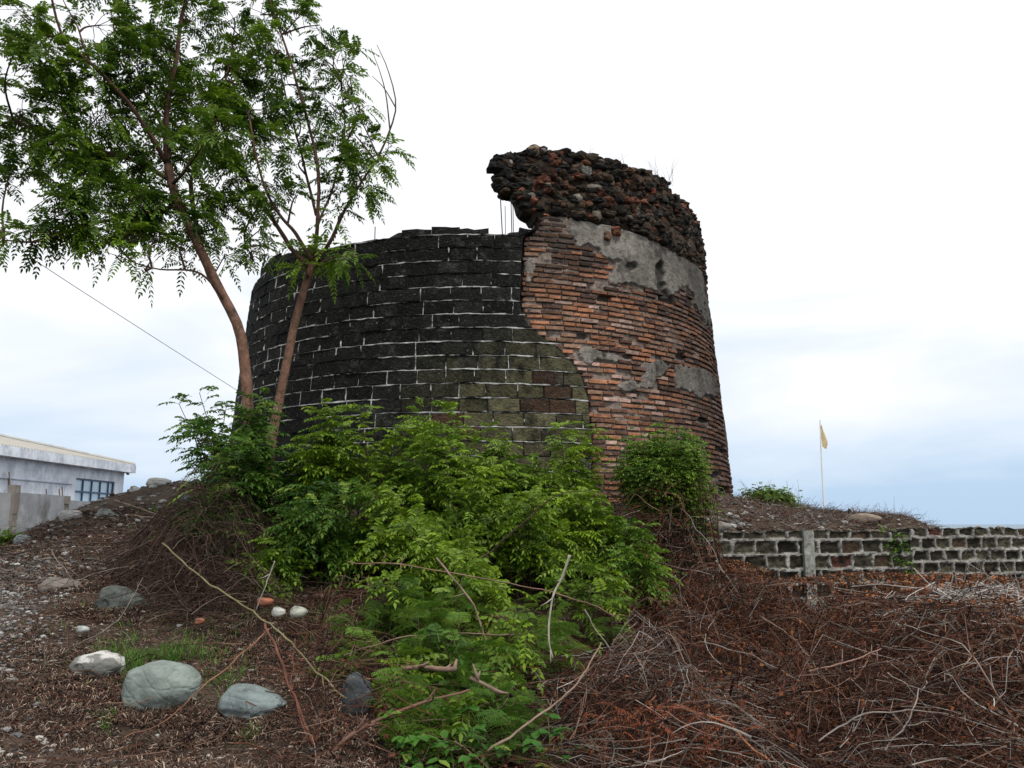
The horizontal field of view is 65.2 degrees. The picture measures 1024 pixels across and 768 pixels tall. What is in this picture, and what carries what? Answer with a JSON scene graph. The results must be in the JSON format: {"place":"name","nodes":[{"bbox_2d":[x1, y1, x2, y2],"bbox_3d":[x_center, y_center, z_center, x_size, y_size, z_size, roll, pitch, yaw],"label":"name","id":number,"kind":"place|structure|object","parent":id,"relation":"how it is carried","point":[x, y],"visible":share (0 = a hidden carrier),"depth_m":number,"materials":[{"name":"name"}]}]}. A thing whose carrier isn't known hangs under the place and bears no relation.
{"place":"outdoors","nodes":[
{"label":"outdoors","id":0,"kind":"place"},
{"bbox_2d":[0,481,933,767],"bbox_3d":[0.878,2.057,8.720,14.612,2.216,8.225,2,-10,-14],"label":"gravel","id":1,"kind":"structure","parent":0,"point":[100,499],"depth_m":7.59,"materials":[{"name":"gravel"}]},
{"bbox_2d":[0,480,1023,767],"bbox_3d":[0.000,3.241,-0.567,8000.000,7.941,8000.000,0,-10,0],"label":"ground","id":2,"kind":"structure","parent":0,"point":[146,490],"depth_m":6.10,"materials":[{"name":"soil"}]},
{"bbox_2d":[0,526,23,545],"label":"weed","id":3,"kind":"object","parent":2,"relation":"on","point":[6,536],"visible":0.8,"depth_m":9.71,"materials":[{"name":"green plant"}]},
{"bbox_2d":[0,472,89,534],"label":"concrete fence","id":4,"kind":"object","parent":2,"relation":"on","point":[19,510],"visible":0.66,"depth_m":17.57,"materials":[{"name":"concrete"}]},
{"bbox_2d":[37,577,80,592],"bbox_3d":[-4.064,1.830,7.192,0.356,0.175,0.270,0,-10,0],"label":"boulder","id":5,"kind":"object","parent":2,"relation":"on","point":[55,584],"visible":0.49,"depth_m":7.11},
{"bbox_2d":[0,433,135,500],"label":"house","id":6,"kind":"structure","parent":2,"relation":"on","point":[34,467],"depth_m":31.75,"materials":[{"name":"paint"}]},
{"bbox_2d":[74,478,113,500],"bbox_3d":[-17.890,4.642,34.184,0.080,1.080,3.247,0,-10,0],"label":"window","id":7,"kind":"structure","parent":6,"relation":"in","point":[85,489],"depth_m":33.98,"materials":[{"name":"blue glass"}]},
{"bbox_2d":[58,510,82,521],"bbox_3d":[-5.478,1.652,9.963,0.299,0.172,0.239,0,-10,0],"label":"boulder","id":8,"kind":"object","parent":2,"relation":"on","point":[70,512],"visible":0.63,"depth_m":9.87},
{"bbox_2d":[1,541,159,555],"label":"dry stick","id":9,"kind":"object","parent":2,"relation":"on","point":[65,546],"visible":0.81,"depth_m":8.18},
{"bbox_2d":[68,650,125,677],"bbox_3d":[-2.715,1.844,5.257,0.336,0.173,0.250,0,-10,0],"label":"boulder","id":10,"kind":"object","parent":2,"relation":"on","point":[105,663],"visible":0.88,"depth_m":5.17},
{"bbox_2d":[94,585,148,610],"bbox_3d":[-3.203,1.821,6.590,0.410,0.320,0.301,0,-10,0],"label":"boulder","id":11,"kind":"object","parent":2,"relation":"on","point":[116,590],"visible":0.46,"depth_m":6.49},
{"bbox_2d":[14,593,245,651],"bbox_3d":[-3.018,1.850,6.285,1.742,0.364,1.309,-2,-10,14],"label":"grass patch","id":12,"kind":"object","parent":2,"relation":"on","point":[115,621],"visible":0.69,"depth_m":6.17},
{"bbox_2d":[0,0,266,553],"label":"slender tree","id":13,"kind":"object","parent":2,"relation":"on","point":[97,162],"visible":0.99,"depth_m":8.87,"materials":[{"name":"green plant"}]},
{"bbox_2d":[44,625,254,690],"bbox_3d":[-2.397,1.862,5.536,1.459,0.307,1.169,0,-10,0],"label":"grass patch","id":14,"kind":"object","parent":2,"relation":"on","point":[161,652],"visible":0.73,"depth_m":5.61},
{"bbox_2d":[146,478,171,486],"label":"boulder","id":15,"kind":"object","parent":2,"relation":"on","point":[157,482],"visible":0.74,"depth_m":10.93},
{"bbox_2d":[121,660,201,711],"bbox_3d":[-2.144,1.884,4.905,0.454,0.350,0.343,0,-10,0],"label":"boulder","id":16,"kind":"object","parent":2,"relation":"on","point":[163,682],"visible":0.77,"depth_m":4.77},
{"bbox_2d":[120,628,268,740],"bbox_3d":[-1.785,1.720,4.651,0.122,0.477,0.952,-6,-11,29],"label":"dry stick","id":17,"kind":"object","parent":2,"relation":"on","point":[250,646],"visible":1,"depth_m":4.64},
{"bbox_2d":[157,385,247,548],"bbox_3d":[-3.256,0.896,8.576,1.101,1.714,1.280,5,-11,-27],"label":"shrub","id":18,"kind":"object","parent":2,"relation":"on","point":[208,424],"visible":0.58,"depth_m":8.40,"materials":[{"name":"green plant"}]},
{"bbox_2d":[75,456,346,642],"bbox_3d":[-2.865,1.461,7.702,2.452,1.557,4.084,5,-11,-28],"label":"dead bramble","id":19,"kind":"object","parent":2,"relation":"on","point":[170,543],"visible":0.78,"depth_m":7.00,"materials":[{"name":"plant"}]},
{"bbox_2d":[180,650,262,705],"bbox_3d":[-2.013,1.919,5.294,0.624,0.211,1.036,0,-10,0],"label":"grass patch","id":20,"kind":"object","parent":2,"relation":"on","point":[224,675],"visible":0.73,"depth_m":5.21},
{"bbox_2d":[166,466,293,566],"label":"shrub","id":21,"kind":"object","parent":2,"relation":"on","point":[203,478],"visible":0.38,"depth_m":7.72,"materials":[{"name":"brown plant"}]},
{"bbox_2d":[226,717,261,746],"bbox_3d":[-1.449,1.908,4.362,0.179,0.124,0.326,-3,-10,17],"label":"grass patch","id":22,"kind":"object","parent":2,"relation":"on","point":[247,733],"visible":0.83,"depth_m":4.36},
{"bbox_2d":[199,387,292,549],"bbox_3d":[-2.762,0.860,8.220,1.035,1.712,1.269,0,-10,0],"label":"shrub","id":23,"kind":"object","parent":2,"relation":"on","point":[243,452],"visible":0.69,"depth_m":8.15,"materials":[{"name":"green plant"}]},
{"bbox_2d":[218,683,286,719],"bbox_3d":[-1.516,1.869,4.697,0.383,0.191,0.293,0,-10,0],"label":"boulder","id":24,"kind":"object","parent":2,"relation":"on","point":[234,698],"visible":0.78,"depth_m":4.60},
{"bbox_2d":[162,543,346,698],"bbox_3d":[-1.903,1.536,5.596,0.154,0.789,3.086,8,-13,-40],"label":"dry stick","id":25,"kind":"object","parent":2,"relation":"on","point":[261,619],"visible":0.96,"depth_m":5.39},
{"bbox_2d":[57,565,469,654],"bbox_3d":[-1.968,1.830,6.918,3.749,0.835,2.357,0,-10,0],"label":"grass patch","id":26,"kind":"object","parent":2,"relation":"on","point":[310,609],"visible":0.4,"depth_m":6.45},
{"bbox_2d":[222,536,338,600],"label":"shrub","id":27,"kind":"object","parent":2,"relation":"on","point":[291,562],"visible":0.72,"depth_m":7.12,"materials":[{"name":"green plant"}]},
{"bbox_2d":[264,622,313,745],"bbox_3d":[-1.264,1.703,4.573,0.101,0.545,1.181,5,-11,-28],"label":"dry stick","id":28,"kind":"object","parent":2,"relation":"on","point":[284,667],"visible":0.89,"depth_m":4.67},
{"bbox_2d":[284,639,309,746],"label":"dry stick","id":29,"kind":"object","parent":2,"relation":"on","point":[291,654],"visible":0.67,"depth_m":4.65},
{"bbox_2d":[290,606,307,618],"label":"pebble","id":30,"kind":"object","parent":2,"relation":"on","point":[297,611],"visible":1,"depth_m":6.10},
{"bbox_2d":[189,0,416,525],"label":"slender tree","id":31,"kind":"object","parent":2,"relation":"on","point":[346,158],"visible":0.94,"depth_m":9.74,"materials":[{"name":"green plant"}]},
{"bbox_2d":[268,426,347,522],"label":"shrub","id":32,"kind":"object","parent":2,"relation":"on","point":[290,497],"visible":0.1,"depth_m":8.54,"materials":[{"name":"green plant"}]},
{"bbox_2d":[258,476,386,592],"bbox_3d":[-1.768,1.450,7.633,1.288,1.154,1.393,8,-13,-38],"label":"shrub","id":33,"kind":"object","parent":2,"relation":"on","point":[303,529],"visible":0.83,"depth_m":7.41,"materials":[{"name":"green plant"}]},
{"bbox_2d":[276,398,385,525],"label":"shrub","id":34,"kind":"object","parent":2,"relation":"on","point":[331,458],"visible":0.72,"depth_m":8.45,"materials":[{"name":"green plant"}]},
{"bbox_2d":[306,627,393,682],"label":"feathery sapling","id":35,"kind":"object","parent":2,"relation":"on","point":[356,633],"visible":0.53,"depth_m":5.40,"materials":[{"name":"green plant"}]},
{"bbox_2d":[341,672,373,716],"bbox_3d":[-0.896,1.813,4.653,0.189,0.271,0.143,0,-10,0],"label":"boulder","id":36,"kind":"object","parent":2,"relation":"on","point":[355,681],"visible":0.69,"depth_m":4.61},
{"bbox_2d":[322,598,393,658],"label":"feathery sapling","id":37,"kind":"object","parent":2,"relation":"on","point":[364,625],"visible":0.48,"depth_m":5.96,"materials":[{"name":"green plant"}]},
{"bbox_2d":[353,424,433,534],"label":"shrub","id":38,"kind":"object","parent":2,"relation":"on","point":[387,465],"visible":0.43,"depth_m":8.59,"materials":[{"name":"green plant"}]},
{"bbox_2d":[332,689,469,752],"bbox_3d":[-0.548,1.780,4.270,0.832,0.255,0.105,7,-12,-36],"label":"dry stick","id":39,"kind":"object","parent":2,"relation":"on","point":[359,728],"visible":0.88,"depth_m":4.16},
{"bbox_2d":[355,574,452,651],"bbox_3d":[-0.818,1.788,6.181,0.768,0.636,0.621,0,-10,0],"label":"feathery sapling","id":40,"kind":"object","parent":2,"relation":"on","point":[405,578],"visible":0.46,"depth_m":6.11,"materials":[{"name":"green plant"}]},
{"bbox_2d":[327,472,484,589],"bbox_3d":[-0.990,1.411,7.553,1.471,1.132,1.250,0,-10,0],"label":"shrub","id":41,"kind":"object","parent":2,"relation":"on","point":[376,537],"visible":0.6,"depth_m":7.39,"materials":[{"name":"green plant"}]},
{"bbox_2d":[354,563,459,648],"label":"shrub","id":42,"kind":"object","parent":2,"relation":"on","point":[406,600],"visible":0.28,"depth_m":6.14,"materials":[{"name":"green plant"}]},
{"bbox_2d":[382,708,437,767],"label":"broad leaved weed","id":43,"kind":"object","parent":2,"relation":"on","point":[414,757],"visible":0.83,"depth_m":4.01,"materials":[{"name":"green plant"}]},
{"bbox_2d":[366,667,454,724],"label":"feathery sapling","id":44,"kind":"object","parent":2,"relation":"on","point":[418,682],"visible":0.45,"depth_m":4.61,"materials":[{"name":"green plant"}]},
{"bbox_2d":[374,706,459,767],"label":"feathery sapling","id":45,"kind":"object","parent":2,"relation":"on","point":[394,729],"visible":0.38,"depth_m":4.22,"materials":[{"name":"green plant"}]},
{"bbox_2d":[368,622,491,728],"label":"shrub","id":46,"kind":"object","parent":2,"relation":"on","point":[402,648],"visible":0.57,"depth_m":5.05,"materials":[{"name":"green plant"}]},
{"bbox_2d":[402,659,457,671],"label":"dry stick","id":47,"kind":"object","parent":46,"relation":"on","point":[448,668],"visible":0.98,"depth_m":4.77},
{"bbox_2d":[344,629,520,655],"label":"dry stick","id":48,"kind":"object","parent":46,"relation":"on","point":[428,635],"visible":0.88,"depth_m":5.23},
{"bbox_2d":[375,687,494,749],"bbox_3d":[-0.401,1.903,4.423,0.773,0.361,0.553,5,-11,-26],"label":"feathery sapling","id":49,"kind":"object","parent":2,"relation":"on","point":[439,701],"visible":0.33,"depth_m":4.37,"materials":[{"name":"green plant"}]},
{"bbox_2d":[389,601,481,665],"bbox_3d":[-0.559,1.819,5.775,0.744,0.494,0.630,0,-10,0],"label":"feathery sapling","id":50,"kind":"object","parent":2,"relation":"on","point":[422,611],"visible":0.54,"depth_m":5.72,"materials":[{"name":"green plant"}]},
{"bbox_2d":[385,626,491,688],"bbox_3d":[-0.499,1.856,5.369,0.731,0.448,0.596,0,-10,0],"label":"feathery sapling","id":51,"kind":"object","parent":2,"relation":"on","point":[441,638],"visible":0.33,"depth_m":5.33,"materials":[{"name":"green plant"}]},
{"bbox_2d":[390,396,491,542],"bbox_3d":[-0.773,0.988,8.351,1.166,1.720,1.209,0,-10,0],"label":"shrub","id":52,"kind":"object","parent":2,"relation":"on","point":[441,456],"visible":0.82,"depth_m":8.31,"materials":[{"name":"green plant"}]},
{"bbox_2d":[400,746,482,767],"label":"broad leaved weed","id":53,"kind":"object","parent":2,"relation":"on","point":[463,758],"visible":0.93,"depth_m":3.82,"materials":[{"name":"green plant"}]},
{"bbox_2d":[382,508,501,611],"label":"shrub","id":54,"kind":"object","parent":2,"relation":"on","point":[442,547],"visible":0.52,"depth_m":6.85,"materials":[{"name":"green plant"}]},
{"bbox_2d":[465,489,618,561],"bbox_3d":[0.229,1.261,7.119,1.456,0.651,0.174,-1,-10,4],"label":"dry stick","id":55,"kind":"object","parent":54,"relation":"on","point":[502,540],"visible":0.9,"depth_m":7.08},
{"bbox_2d":[403,581,497,665],"bbox_3d":[-0.451,1.782,5.939,0.720,0.652,0.608,0,-10,0],"label":"feathery sapling","id":56,"kind":"object","parent":2,"relation":"on","point":[445,592],"visible":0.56,"depth_m":5.93,"materials":[{"name":"green plant"}]},
{"bbox_2d":[0,484,913,767],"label":"scattered twigs","id":57,"kind":"object","parent":2,"relation":"on","point":[344,670],"visible":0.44,"depth_m":4.94,"materials":[{"name":"wood"}]},
{"bbox_2d":[401,662,524,767],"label":"shrub","id":58,"kind":"object","parent":2,"relation":"on","point":[457,705],"visible":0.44,"depth_m":4.39,"materials":[{"name":"green plant"}]},
{"bbox_2d":[411,705,523,766],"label":"broad leaved weed","id":59,"kind":"object","parent":2,"relation":"on","point":[476,728],"visible":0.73,"depth_m":4.06,"materials":[{"name":"green plant"}]},
{"bbox_2d":[428,652,514,700],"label":"feathery sapling","id":60,"kind":"object","parent":2,"relation":"on","point":[469,659],"visible":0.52,"depth_m":5.05,"materials":[{"name":"green plant"}]},
{"bbox_2d":[425,655,518,734],"bbox_3d":[-0.254,1.962,4.806,0.551,0.595,0.698,-5,-11,26],"label":"feathery sapling","id":61,"kind":"object","parent":2,"relation":"on","point":[487,681],"visible":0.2,"depth_m":4.87,"materials":[{"name":"green plant"}]},
{"bbox_2d":[431,455,518,569],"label":"shrub","id":62,"kind":"object","parent":2,"relation":"on","point":[474,510],"visible":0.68,"depth_m":7.99,"materials":[{"name":"green plant"}]},
{"bbox_2d":[229,144,732,503],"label":"ruined tower","id":63,"kind":"structure","parent":2,"relation":"on","point":[583,298],"depth_m":11.40,"materials":[{"name":"brick"}]},
{"bbox_2d":[7,241,235,389],"bbox_3d":[-6.075,-1.623,11.333,0.899,2.267,7.650,-4,-11,21],"label":"cable","id":64,"kind":"object","parent":63,"relation":"attached to","point":[126,319],"visible":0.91,"depth_m":11.69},
{"bbox_2d":[428,548,537,647],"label":"shrub","id":65,"kind":"object","parent":2,"relation":"on","point":[494,597],"visible":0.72,"depth_m":6.46,"materials":[{"name":"green plant"}]},
{"bbox_2d":[454,709,545,767],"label":"feathery sapling","id":66,"kind":"object","parent":2,"relation":"on","point":[496,719],"visible":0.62,"depth_m":4.25,"materials":[{"name":"green plant"}]},
{"bbox_2d":[460,421,546,512],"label":"shrub","id":67,"kind":"object","parent":2,"relation":"on","point":[499,453],"visible":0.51,"depth_m":8.86,"materials":[{"name":"green plant"}]},
{"bbox_2d":[453,621,558,691],"bbox_3d":[-0.044,1.917,5.397,0.749,0.577,0.788,2,-10,-11],"label":"feathery sapling","id":68,"kind":"object","parent":2,"relation":"on","point":[489,641],"visible":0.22,"depth_m":5.42,"materials":[{"name":"green plant"}]},
{"bbox_2d":[436,557,489,644],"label":"dry stick","id":69,"kind":"object","parent":68,"relation":"on","point":[452,577],"visible":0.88,"depth_m":5.71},
{"bbox_2d":[0,503,1017,767],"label":"dry litter","id":70,"kind":"object","parent":2,"relation":"on","point":[94,689],"visible":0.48,"depth_m":4.86,"materials":[{"name":"plant"}]},
{"bbox_2d":[271,607,285,616],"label":"pebble","id":71,"kind":"object","parent":70,"relation":"on","point":[277,612],"visible":1,"depth_m":6.16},
{"bbox_2d":[481,453,555,528],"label":"shrub","id":72,"kind":"object","parent":2,"relation":"on","point":[528,470],"visible":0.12,"depth_m":9.06,"materials":[{"name":"green plant"}]},
{"bbox_2d":[458,610,584,696],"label":"shrub","id":73,"kind":"object","parent":2,"relation":"on","point":[501,624],"visible":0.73,"depth_m":5.33,"materials":[{"name":"green plant"}]},
{"bbox_2d":[479,674,563,749],"bbox_3d":[0.071,1.942,4.687,0.570,0.469,0.635,0,-10,0],"label":"feathery sapling","id":74,"kind":"object","parent":2,"relation":"on","point":[521,698],"visible":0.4,"depth_m":4.66,"materials":[{"name":"green plant"}]},
{"bbox_2d":[469,664,507,694],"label":"dry stick","id":75,"kind":"object","parent":74,"relation":"on","point":[476,679],"visible":1,"depth_m":4.53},
{"bbox_2d":[474,485,594,601],"bbox_3d":[0.166,1.568,7.798,1.239,1.131,1.206,-6,-12,33],"label":"shrub","id":76,"kind":"object","parent":2,"relation":"on","point":[519,554],"visible":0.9,"depth_m":7.58,"materials":[{"name":"green plant"}]},
{"bbox_2d":[508,577,570,668],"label":"feathery sapling","id":77,"kind":"object","parent":2,"relation":"on","point":[553,612],"visible":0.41,"depth_m":6.18,"materials":[{"name":"green plant"}]},
{"bbox_2d":[522,708,596,767],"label":"broad leaved weed","id":78,"kind":"object","parent":2,"relation":"on","point":[534,735],"visible":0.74,"depth_m":4.08,"materials":[{"name":"green plant"}]},
{"bbox_2d":[528,601,592,692],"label":"feathery sapling","id":79,"kind":"object","parent":2,"relation":"on","point":[561,635],"visible":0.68,"depth_m":5.61,"materials":[{"name":"green plant"}]},
{"bbox_2d":[521,420,615,532],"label":"shrub","id":80,"kind":"object","parent":2,"relation":"on","point":[557,482],"visible":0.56,"depth_m":8.85,"materials":[{"name":"green plant"}]},
{"bbox_2d":[533,557,634,654],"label":"shrub","id":81,"kind":"object","parent":2,"relation":"on","point":[605,581],"visible":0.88,"depth_m":6.69,"materials":[{"name":"green plant"}]},
{"bbox_2d":[546,486,663,593],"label":"shrub","id":82,"kind":"object","parent":2,"relation":"on","point":[594,541],"visible":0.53,"depth_m":8.06,"materials":[{"name":"green plant"}]},
{"bbox_2d":[581,591,639,651],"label":"feathery sapling","id":83,"kind":"object","parent":2,"relation":"on","point":[610,631],"visible":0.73,"depth_m":6.48,"materials":[{"name":"green plant"}]},
{"bbox_2d":[540,693,696,766],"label":"dry fern","id":84,"kind":"object","parent":2,"relation":"on","point":[618,714],"visible":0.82,"depth_m":4.02,"materials":[{"name":"brown plant"}]},
{"bbox_2d":[592,516,687,620],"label":"shrub","id":85,"kind":"object","parent":2,"relation":"on","point":[631,565],"visible":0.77,"depth_m":7.61,"materials":[{"name":"green plant"}]},
{"bbox_2d":[283,476,1023,767],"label":"dead leaves","id":86,"kind":"object","parent":2,"relation":"on","point":[782,687],"visible":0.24,"depth_m":5.86,"materials":[{"name":"brown plant"}]},
{"bbox_2d":[603,419,714,568],"bbox_3d":[1.718,1.284,9.412,1.334,1.751,1.197,0,-10,0],"label":"round bush","id":87,"kind":"object","parent":2,"relation":"on","point":[649,461],"visible":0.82,"depth_m":9.25,"materials":[{"name":"green plant"}]},
{"bbox_2d":[604,687,729,767],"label":"dry fern","id":88,"kind":"object","parent":2,"relation":"on","point":[634,725],"visible":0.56,"depth_m":3.99,"materials":[{"name":"brown plant"}]},
{"bbox_2d":[692,469,724,596],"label":"sprig","id":89,"kind":"object","parent":2,"relation":"on","point":[701,526],"visible":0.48,"depth_m":9.38,"materials":[{"name":"brown plant"}]},
{"bbox_2d":[644,683,779,767],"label":"dry fern","id":90,"kind":"object","parent":2,"relation":"on","point":[715,712],"visible":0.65,"depth_m":4.11,"materials":[{"name":"brown plant"}]},
{"bbox_2d":[663,724,799,767],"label":"dry fern","id":91,"kind":"object","parent":2,"relation":"on","point":[706,750],"visible":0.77,"depth_m":3.83,"materials":[{"name":"brown plant"}]},
{"bbox_2d":[507,465,1023,767],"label":"dead brush","id":92,"kind":"object","parent":2,"relation":"on","point":[835,759],"visible":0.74,"depth_m":5.01,"materials":[{"name":"plant"}]},
{"bbox_2d":[348,553,620,622],"bbox_3d":[-0.222,1.500,5.918,2.054,0.480,0.138,-2,-10,10],"label":"dry stick","id":93,"kind":"object","parent":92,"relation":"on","point":[400,564],"visible":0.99,"depth_m":5.97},
{"bbox_2d":[488,642,601,751],"bbox_3d":[0.237,1.682,4.365,0.100,0.413,1.047,-8,-13,38],"label":"dry stick","id":94,"kind":"object","parent":92,"relation":"on","point":[533,719],"visible":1,"depth_m":4.22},
{"bbox_2d":[541,554,570,661],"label":"dry stick","id":95,"kind":"object","parent":92,"relation":"on","point":[562,575],"visible":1,"depth_m":5.38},
{"bbox_2d":[680,707,770,766],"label":"dry stick","id":96,"kind":"object","parent":92,"relation":"on","point":[732,726],"visible":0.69,"depth_m":4.04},
{"bbox_2d":[700,641,798,680],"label":"dry stick","id":97,"kind":"object","parent":92,"relation":"on","point":[765,663],"visible":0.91,"depth_m":5.36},
{"bbox_2d":[808,644,881,671],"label":"dry stick","id":98,"kind":"object","parent":92,"relation":"on","point":[819,668],"visible":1,"depth_m":4.97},
{"bbox_2d":[884,681,918,751],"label":"dry stick","id":99,"kind":"object","parent":92,"relation":"on","point":[896,735],"visible":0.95,"depth_m":4.12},
{"bbox_2d":[818,699,1010,741],"bbox_3d":[2.010,1.715,4.129,1.018,0.170,0.241,1,-10,-5],"label":"dry stick","id":100,"kind":"object","parent":92,"relation":"on","point":[836,728],"visible":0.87,"depth_m":4.16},
{"bbox_2d":[738,482,802,506],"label":"weed","id":101,"kind":"object","parent":2,"relation":"on","point":[769,493],"visible":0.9,"depth_m":12.19,"materials":[{"name":"green plant"}]},
{"bbox_2d":[684,528,914,614],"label":"retaining wall","id":102,"kind":"structure","parent":2,"relation":"on","point":[808,553],"depth_m":10.57,"materials":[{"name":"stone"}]},
{"bbox_2d":[878,524,920,580],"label":"wall vine","id":103,"kind":"object","parent":102,"relation":"attached to","point":[895,550],"depth_m":10.83,"materials":[{"name":"green plant"}]},
{"bbox_2d":[819,420,827,508],"bbox_3d":[9.337,3.253,23.796,0.269,4.396,0.100,0,-10,0],"label":"flagpole","id":104,"kind":"object","parent":2,"relation":"on","point":[824,443],"visible":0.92,"depth_m":24.03,"materials":[{"name":"paint"}]},
{"bbox_2d":[701,485,956,594],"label":"mound litter","id":105,"kind":"object","parent":2,"relation":"on","point":[830,515],"visible":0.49,"depth_m":11.81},
{"bbox_2d":[848,513,881,523],"bbox_3d":[5.696,2.186,12.928,0.531,0.198,0.385,0,-10,0],"label":"stone","id":106,"kind":"object","parent":2,"relation":"on","point":[867,517],"visible":0.77,"depth_m":12.77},
{"bbox_2d":[834,561,1023,655],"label":"twig pile","id":107,"kind":"object","parent":2,"relation":"on","point":[946,592],"visible":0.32,"depth_m":6.52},
{"bbox_2d":[896,526,1023,590],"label":"boundary wall","id":108,"kind":"structure","parent":2,"relation":"on","point":[943,549],"depth_m":12.49,"materials":[{"name":"stone"}]},
{"bbox_2d":[0,0,1023,523],"label":"sky","id":109,"kind":"structure","parent":0,"point":[851,172],"materials":[{"name":"white"}]},
{"bbox_2d":[932,524,1023,528],"bbox_3d":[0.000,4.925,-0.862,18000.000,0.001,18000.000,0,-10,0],"label":"sea","id":110,"kind":"structure","parent":0,"point":[1016,526],"depth_m":2708.18,"materials":[{"name":"blue liquid"}]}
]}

